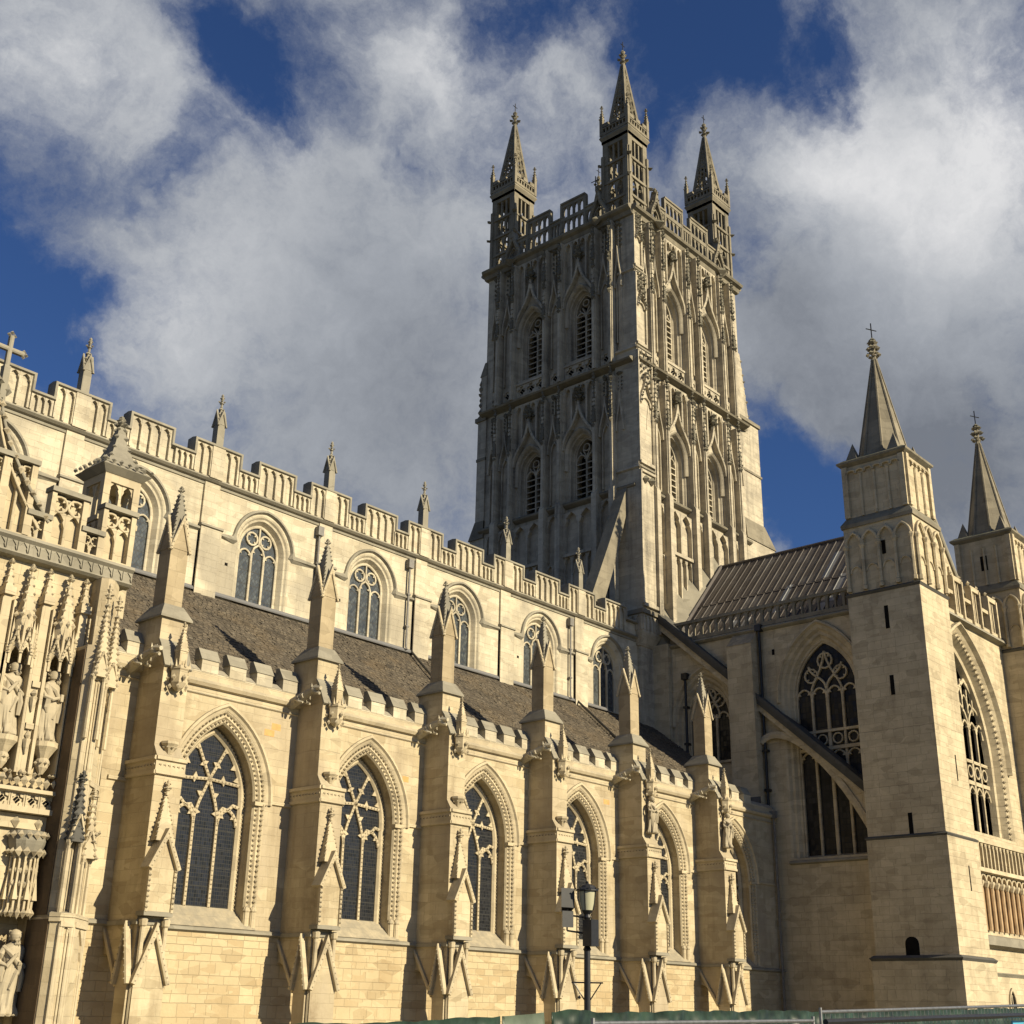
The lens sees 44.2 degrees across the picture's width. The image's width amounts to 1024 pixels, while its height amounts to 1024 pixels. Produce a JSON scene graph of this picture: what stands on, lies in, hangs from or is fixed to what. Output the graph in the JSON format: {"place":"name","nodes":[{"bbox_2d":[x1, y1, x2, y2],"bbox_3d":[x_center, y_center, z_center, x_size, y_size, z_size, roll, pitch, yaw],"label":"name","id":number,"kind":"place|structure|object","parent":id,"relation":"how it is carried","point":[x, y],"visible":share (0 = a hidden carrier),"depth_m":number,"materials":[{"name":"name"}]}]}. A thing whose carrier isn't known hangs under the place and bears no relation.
{"place":"outdoors","nodes":[
{"label":"outdoors","id":0,"kind":"place"},
{"bbox_2d":[0,42,1023,1023],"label":"cathedral","id":1,"kind":"structure","parent":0,"point":[318,753],"depth_m":55.39,"materials":[{"name":"stone"}]},
{"bbox_2d":[0,662,23,734],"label":"statue","id":2,"kind":"object","parent":1,"relation":"in","point":[11,700],"visible":0.96,"depth_m":29.60,"materials":[{"name":"stone"}]},
{"bbox_2d":[0,929,25,1016],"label":"statue","id":3,"kind":"object","parent":1,"relation":"on","point":[12,965],"visible":1,"depth_m":28.15,"materials":[{"name":"stone"}]},
{"bbox_2d":[9,432,21,464],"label":"clerestory window","id":4,"kind":"structure","parent":1,"relation":"in","point":[16,446],"depth_m":44.51,"materials":[{"name":"stone"}]},
{"bbox_2d":[36,670,63,742],"bbox_3d":[-11.158,4.691,30.468,0.634,1.779,0.695,-17,-28,38],"label":"statue","id":5,"kind":"object","parent":1,"relation":"in","point":[51,707],"visible":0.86,"depth_m":30.25,"materials":[{"name":"stone"}]},
{"bbox_2d":[108,479,164,579],"bbox_3d":[-14.426,0.385,47.496,0.520,4.070,2.720,-17,-28,38],"label":"clerestory window","id":6,"kind":"structure","parent":1,"relation":"in","point":[151,508],"depth_m":48.17,"materials":[{"name":"stone"}]},
{"bbox_2d":[166,703,272,929],"bbox_3d":[-9.273,9.259,38.906,0.820,6.739,4.040,-17,-28,38],"label":"aisle window","id":7,"kind":"structure","parent":1,"relation":"in","point":[224,796],"depth_m":39.28,"materials":[{"name":"stone"}]},
{"bbox_2d":[230,516,288,616],"bbox_3d":[-10.392,2.144,51.718,0.520,4.070,2.720,-17,-28,38],"label":"clerestory window","id":8,"kind":"structure","parent":1,"relation":"in","point":[261,561],"depth_m":51.97,"materials":[{"name":"stone"}]},
{"bbox_2d":[343,554,392,648],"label":"clerestory window","id":9,"kind":"structure","parent":1,"relation":"in","point":[368,605],"depth_m":56.11,"materials":[{"name":"stone"}]},
{"bbox_2d":[334,735,409,940],"bbox_3d":[-5.239,11.018,43.127,0.820,6.739,4.040,-17,-28,38],"label":"aisle window","id":10,"kind":"structure","parent":1,"relation":"in","point":[375,811],"depth_m":43.64,"materials":[{"name":"stone"}]},
{"bbox_2d":[448,587,479,674],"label":"clerestory window","id":11,"kind":"structure","parent":1,"relation":"in","point":[464,607],"depth_m":60.40,"materials":[{"name":"stone"}]},
{"bbox_2d":[464,761,519,948],"bbox_3d":[-1.312,12.730,47.238,0.820,6.739,4.040,-17,-28,38],"label":"aisle window","id":12,"kind":"structure","parent":1,"relation":"in","point":[494,831],"depth_m":47.93,"materials":[{"name":"stone"}]},
{"bbox_2d":[522,615,557,696],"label":"clerestory window","id":13,"kind":"structure","parent":1,"relation":"in","point":[532,627],"depth_m":64.14,"materials":[{"name":"stone"}]},
{"bbox_2d":[567,782,611,955],"bbox_3d":[2.532,14.406,51.262,0.820,6.739,4.040,-17,-28,38],"label":"aisle window","id":14,"kind":"structure","parent":1,"relation":"in","point":[591,848],"depth_m":52.27,"materials":[{"name":"stone"}]},
{"bbox_2d":[593,639,622,715],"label":"clerestory window","id":15,"kind":"structure","parent":1,"relation":"in","point":[607,661],"depth_m":68.11,"materials":[{"name":"stone"}]},
{"bbox_2d":[646,796,658,833],"bbox_3d":[5.903,12.735,53.107,0.586,1.570,0.542,7,-23,-16],"label":"statue","id":16,"kind":"object","parent":1,"relation":"on","point":[652,819],"visible":1,"depth_m":52.94,"materials":[{"name":"stone"}]},
{"bbox_2d":[655,801,690,961],"bbox_3d":[6.415,16.099,55.326,0.820,6.739,4.040,-17,-28,38],"label":"aisle window","id":17,"kind":"structure","parent":1,"relation":"in","point":[675,864],"depth_m":56.29,"materials":[{"name":"stone"}]},
{"bbox_2d":[672,666,731,763],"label":"transept window","id":18,"kind":"structure","parent":1,"relation":"in","point":[718,695],"depth_m":68.48,"materials":[{"name":"stone"}]},
{"bbox_2d":[722,813,733,848],"bbox_3d":[9.753,14.426,57.157,0.591,1.562,0.561,0,-22,2],"label":"statue","id":19,"kind":"object","parent":1,"relation":"on","point":[728,833],"visible":1,"depth_m":56.97,"materials":[{"name":"stone"}]},
{"bbox_2d":[730,817,761,967],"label":"aisle window","id":20,"kind":"structure","parent":1,"relation":"in","point":[747,876],"depth_m":60.42,"materials":[{"name":"stone"}]},
{"bbox_2d":[777,619,867,858],"bbox_3d":[15.792,11.197,63.084,5.080,12.003,0.900,-17,-28,38],"label":"transept window","id":21,"kind":"structure","parent":1,"relation":"in","point":[818,691],"depth_m":63.44,"materials":[{"name":"stone"}]},
{"bbox_2d":[951,621,1014,841],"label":"transept window","id":22,"kind":"structure","parent":1,"relation":"in","point":[980,705],"depth_m":67.83,"materials":[{"name":"stone"}]},
{"bbox_2d":[0,0,1023,570],"label":"sky","id":23,"kind":"structure","parent":0,"point":[281,210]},
{"bbox_3d":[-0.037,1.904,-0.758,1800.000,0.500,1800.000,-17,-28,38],"label":"ground","id":24,"kind":"structure","parent":0,"visible":0},
{"bbox_2d":[297,1016,499,1023],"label":"tarpaulin","id":25,"kind":"object","parent":24,"relation":"on","point":[477,1020],"visible":1,"depth_m":18.54,"materials":[{"name":"green fabric"}]},
{"bbox_2d":[502,1012,544,1023],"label":"tarpaulin","id":26,"kind":"object","parent":24,"relation":"on","point":[536,1018],"visible":1,"depth_m":19.71,"materials":[{"name":"fabric"}]},
{"bbox_2d":[561,881,602,1010],"bbox_3d":[1.509,10.310,27.166,0.900,4.580,0.527,-3,-22,10],"label":"lamp post","id":27,"kind":"object","parent":24,"relation":"on","point":[586,891],"visible":0.98,"depth_m":27.58,"materials":[{"name":"black metal"}]},
{"bbox_2d":[591,1016,814,1023],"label":"fence panel","id":28,"kind":"object","parent":24,"relation":"on","point":[776,1021],"visible":1,"depth_m":13.52,"materials":[{"name":"metal"}]},
{"bbox_2d":[551,1009,870,1023],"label":"tarpaulin","id":29,"kind":"object","parent":24,"relation":"on","point":[570,1016],"visible":0.78,"depth_m":22.88,"materials":[{"name":"green fabric"}]},
{"bbox_2d":[818,1004,1023,1023],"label":"fence panel","id":30,"kind":"object","parent":24,"relation":"on","point":[844,1011],"visible":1,"depth_m":17.01,"materials":[{"name":"metal"}]},
{"bbox_2d":[823,1013,1023,1023],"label":"fence","id":31,"kind":"object","parent":30,"relation":"attached to","point":[867,1020],"visible":1,"depth_m":16.48,"materials":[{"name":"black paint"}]},
{"bbox_2d":[1011,1021,1023,1023],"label":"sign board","id":32,"kind":"object","parent":30,"relation":"attached to","point":[1017,1022],"visible":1,"depth_m":19.13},
{"bbox_2d":[868,1008,1023,1023],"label":"tarpaulin","id":33,"kind":"object","parent":24,"relation":"on","point":[936,1012],"visible":0.46,"depth_m":30.99,"materials":[{"name":"green fabric"}]}
]}

